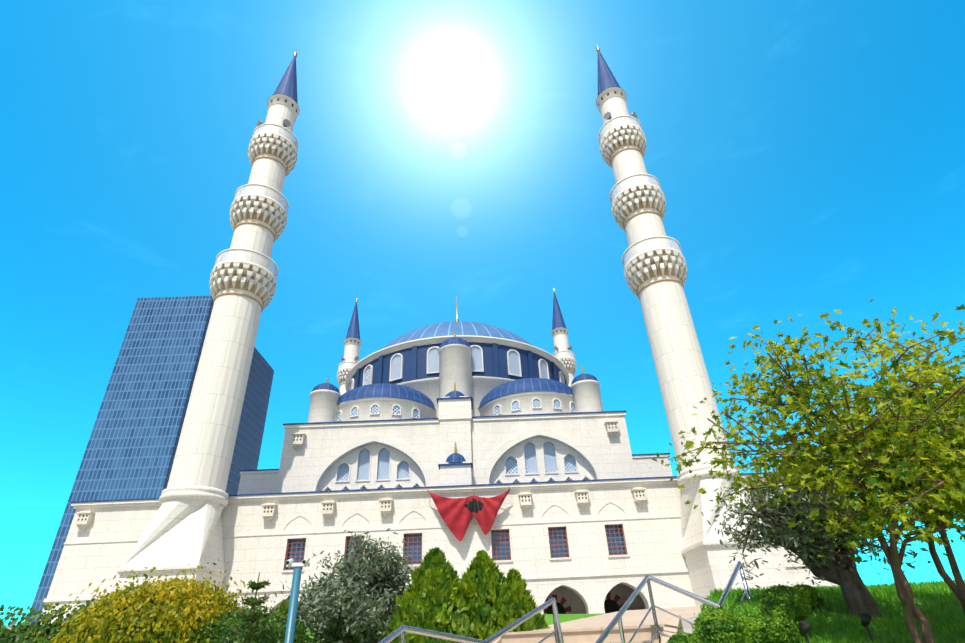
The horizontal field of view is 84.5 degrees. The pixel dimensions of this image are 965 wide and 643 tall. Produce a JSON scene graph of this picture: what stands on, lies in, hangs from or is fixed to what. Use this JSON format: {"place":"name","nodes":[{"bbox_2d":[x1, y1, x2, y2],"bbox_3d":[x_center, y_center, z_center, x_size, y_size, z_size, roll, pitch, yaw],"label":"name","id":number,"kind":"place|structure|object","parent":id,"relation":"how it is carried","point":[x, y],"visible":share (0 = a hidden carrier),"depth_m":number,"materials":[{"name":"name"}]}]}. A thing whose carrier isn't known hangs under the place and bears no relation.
{"place":"outdoors","nodes":[
{"label":"outdoors","id":0,"kind":"place"},
{"bbox_2d":[0,598,124,642],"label":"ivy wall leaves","id":1,"kind":"object","parent":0,"point":[22,630],"visible":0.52,"depth_m":6.44,"materials":[{"name":"plant"}]},
{"bbox_2d":[227,572,271,642],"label":"conifer sapling","id":2,"kind":"object","parent":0,"point":[254,600],"depth_m":6.08,"materials":[{"name":"green plant"}]},
{"bbox_2d":[275,528,414,642],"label":"bush","id":3,"kind":"object","parent":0,"point":[377,611],"depth_m":7.66,"materials":[{"name":"green plant"}]},
{"bbox_2d":[0,0,964,625],"label":"sky","id":4,"kind":"structure","parent":0,"point":[807,157],"materials":[{"name":"blue"}]},
{"bbox_2d":[304,578,964,642],"bbox_3d":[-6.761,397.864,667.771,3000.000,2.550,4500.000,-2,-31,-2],"label":"ground","id":5,"kind":"structure","parent":0,"point":[687,627],"depth_m":5.52,"materials":[{"name":"green plant"}]},
{"bbox_2d":[1,625,60,642],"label":"bush","id":6,"kind":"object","parent":5,"relation":"on","point":[8,627],"depth_m":6.46,"materials":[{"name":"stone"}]},
{"bbox_2d":[32,559,264,642],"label":"yellow shrub","id":7,"kind":"object","parent":5,"relation":"on","point":[144,594],"depth_m":6.30,"materials":[{"name":"yellow plant"}]},
{"bbox_2d":[29,296,273,624],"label":"office tower","id":8,"kind":"structure","parent":5,"relation":"on","point":[131,448],"depth_m":190.26,"materials":[{"name":"blue glass"}]},
{"bbox_2d":[177,591,321,642],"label":"hedge","id":9,"kind":"object","parent":5,"relation":"on","point":[269,620],"depth_m":6.38,"materials":[{"name":"green plant"}]},
{"bbox_2d":[272,598,311,642],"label":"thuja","id":10,"kind":"object","parent":5,"relation":"on","point":[283,601],"visible":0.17,"depth_m":7.85,"materials":[{"name":"green plant"}]},
{"bbox_2d":[284,568,301,642],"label":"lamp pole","id":11,"kind":"object","parent":5,"relation":"on","point":[292,612],"visible":1,"depth_m":5.72,"materials":[{"name":"blue metal"}]},
{"bbox_2d":[285,558,309,566],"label":"pole cameras","id":12,"kind":"object","parent":11,"relation":"attached to","point":[300,564],"visible":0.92,"depth_m":5.93,"materials":[{"name":"white plastic"}]},
{"bbox_2d":[381,547,485,642],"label":"thuja","id":13,"kind":"object","parent":5,"relation":"on","point":[436,581],"depth_m":7.11,"materials":[{"name":"green plant"}]},
{"bbox_2d":[40,87,837,624],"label":"mosque building","id":14,"kind":"structure","parent":5,"relation":"on","point":[670,537],"depth_m":27.50,"materials":[{"name":"white stone"}]},
{"bbox_2d":[75,420,645,530],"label":"birdhouses","id":15,"kind":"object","parent":14,"relation":"on","point":[268,517],"visible":0.73,"depth_m":27.34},
{"bbox_2d":[78,91,643,615],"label":"dark openings","id":16,"kind":"object","parent":14,"relation":"on","point":[610,605],"visible":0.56,"depth_m":28.34,"materials":[{"name":"grey"}]},
{"bbox_2d":[70,50,763,502],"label":"lead roofs","id":17,"kind":"structure","parent":14,"relation":"on","point":[288,82],"depth_m":35.02,"materials":[{"name":"blue metal"}]},
{"bbox_2d":[293,46,599,452],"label":"finials","id":18,"kind":"object","parent":17,"relation":"on","point":[455,447],"visible":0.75,"depth_m":44.95,"materials":[{"name":"gold metal"}]},
{"bbox_2d":[214,117,681,395],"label":"balustrades","id":19,"kind":"object","parent":14,"relation":"attached to","point":[231,252],"visible":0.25,"depth_m":35.17,"materials":[{"name":"white stone"}]},
{"bbox_2d":[167,97,730,491],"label":"minaret shafts","id":20,"kind":"object","parent":14,"relation":"on","point":[206,445],"visible":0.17,"depth_m":29.62,"materials":[{"name":"stone"}]},
{"bbox_2d":[256,111,636,360],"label":"loudspeakers","id":21,"kind":"object","parent":20,"relation":"on","point":[287,123],"visible":0.33,"depth_m":39.80,"materials":[{"name":"grey plastic"}]},
{"bbox_2d":[213,126,683,384],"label":"corbels","id":22,"kind":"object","parent":20,"relation":"attached to","point":[245,285],"depth_m":34.32,"materials":[{"name":"beige stone"}]},
{"bbox_2d":[284,524,626,569],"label":"window grilles","id":23,"kind":"object","parent":14,"relation":"attached to","point":[417,546],"depth_m":26.65,"materials":[{"name":"brown metal"}]},
{"bbox_2d":[286,526,625,568],"bbox_3d":[-1.281,11.383,26.750,16.940,1.450,0.001,-2,-31,-2],"label":"window glass","id":24,"kind":"object","parent":14,"relation":"attached to","point":[495,542],"visible":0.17,"depth_m":26.81,"materials":[{"name":"blue glass"}]},
{"bbox_2d":[325,346,588,490],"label":"arched windows","id":25,"kind":"structure","parent":14,"relation":"attached to","point":[510,462],"depth_m":32.82,"materials":[{"name":"white glass"}]},
{"bbox_2d":[347,342,568,399],"bbox_3d":[-2.078,7.688,46.877,19.416,2.900,19.416,-2,-31,-2],"label":"dome drum","id":26,"kind":"object","parent":14,"relation":"attached to","point":[495,364],"visible":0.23,"depth_m":39.54,"materials":[{"name":"blue metal"}]},
{"bbox_2d":[380,321,533,349],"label":"dome","id":27,"kind":"structure","parent":26,"relation":"on","point":[458,328],"depth_m":42.17,"materials":[{"name":"blue metal"}]},
{"bbox_2d":[299,592,623,613],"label":"red voussoirs","id":28,"kind":"object","parent":14,"relation":"attached to","point":[569,609],"visible":0.21,"depth_m":28.51,"materials":[{"name":"red stone"}]},
{"bbox_2d":[427,487,509,540],"bbox_3d":[-0.650,9.730,27.004,4.314,2.723,0.522,-2,-31,-2],"label":"flag","id":29,"kind":"object","parent":14,"relation":"attached to","point":[457,514],"visible":1,"depth_m":26.91,"materials":[{"name":"fabric"}]},
{"bbox_2d":[452,550,531,639],"bbox_3d":[0.060,4.491,7.499,1.970,2.358,1.735,-2,-31,-2],"label":"thuja","id":30,"kind":"object","parent":5,"relation":"on","point":[484,581],"depth_m":7.43,"materials":[{"name":"green plant"}]},
{"bbox_2d":[492,568,550,630],"bbox_3d":[0.539,4.695,7.625,1.400,2.137,1.406,-2,-31,-2],"label":"thuja","id":31,"kind":"object","parent":5,"relation":"on","point":[513,576],"visible":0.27,"depth_m":7.80,"materials":[{"name":"green plant"}]},
{"bbox_2d":[492,606,705,642],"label":"stairs","id":32,"kind":"structure","parent":5,"relation":"on","point":[588,629],"depth_m":6.78,"materials":[{"name":"stone"}]},
{"bbox_2d":[378,561,750,642],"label":"stair rails","id":33,"kind":"object","parent":32,"relation":"on","point":[402,630],"visible":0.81,"depth_m":5.74,"materials":[{"name":"silver metal"}]},
{"bbox_2d":[667,627,702,642],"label":"box ball","id":34,"kind":"object","parent":5,"relation":"on","point":[682,637],"visible":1,"depth_m":4.15,"materials":[{"name":"green plant"}]},
{"bbox_2d":[691,604,752,642],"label":"box ball","id":35,"kind":"object","parent":5,"relation":"on","point":[699,622],"depth_m":4.39,"materials":[{"name":"green plant"}]},
{"bbox_2d":[740,611,772,642],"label":"box ball","id":36,"kind":"object","parent":5,"relation":"on","point":[754,623],"depth_m":4.63,"materials":[{"name":"green plant"}]},
{"bbox_2d":[756,607,800,642],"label":"box ball","id":37,"kind":"object","parent":5,"relation":"on","point":[781,619],"depth_m":4.72,"materials":[{"name":"green plant"}]},
{"bbox_2d":[759,582,816,626],"bbox_3d":[2.956,2.773,5.181,0.526,0.397,0.483,-2,-31,-2],"label":"box ball","id":38,"kind":"object","parent":5,"relation":"on","point":[774,590],"depth_m":5.07,"materials":[{"name":"green plant"}]},
{"bbox_2d":[799,621,809,642],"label":"spotlight","id":39,"kind":"object","parent":5,"relation":"on","point":[804,627],"visible":1,"depth_m":4.56,"materials":[{"name":"black plastic"}]},
{"bbox_2d":[648,296,964,642],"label":"maple tree","id":40,"kind":"object","parent":5,"relation":"on","point":[933,441],"depth_m":4.73,"materials":[{"name":"green plant"}]},
{"bbox_2d":[790,582,824,610],"bbox_3d":[3.591,3.073,5.919,0.365,0.322,0.387,-2,-31,-2],"label":"box ball","id":41,"kind":"object","parent":5,"relation":"on","point":[810,591],"depth_m":5.82,"materials":[{"name":"green plant"}]},
{"bbox_2d":[707,436,930,617],"bbox_3d":[3.827,2.584,6.287,2.093,2.410,2.240,-2,-31,-2],"label":"olive tree","id":42,"kind":"object","parent":5,"relation":"on","point":[798,540],"depth_m":6.00,"materials":[{"name":"green plant"}]},
{"bbox_2d":[861,613,873,641],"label":"spotlight","id":43,"kind":"object","parent":5,"relation":"on","point":[865,619],"visible":1,"depth_m":4.83,"materials":[{"name":"black plastic"}]},
{"bbox_2d":[801,351,964,612],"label":"maple tree","id":44,"kind":"object","parent":5,"relation":"on","point":[953,375],"depth_m":5.46,"materials":[{"name":"plant"}]},
{"bbox_2d":[829,396,964,601],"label":"maple tree","id":45,"kind":"object","parent":5,"relation":"on","point":[950,502],"depth_m":4.94,"materials":[{"name":"green plant"}]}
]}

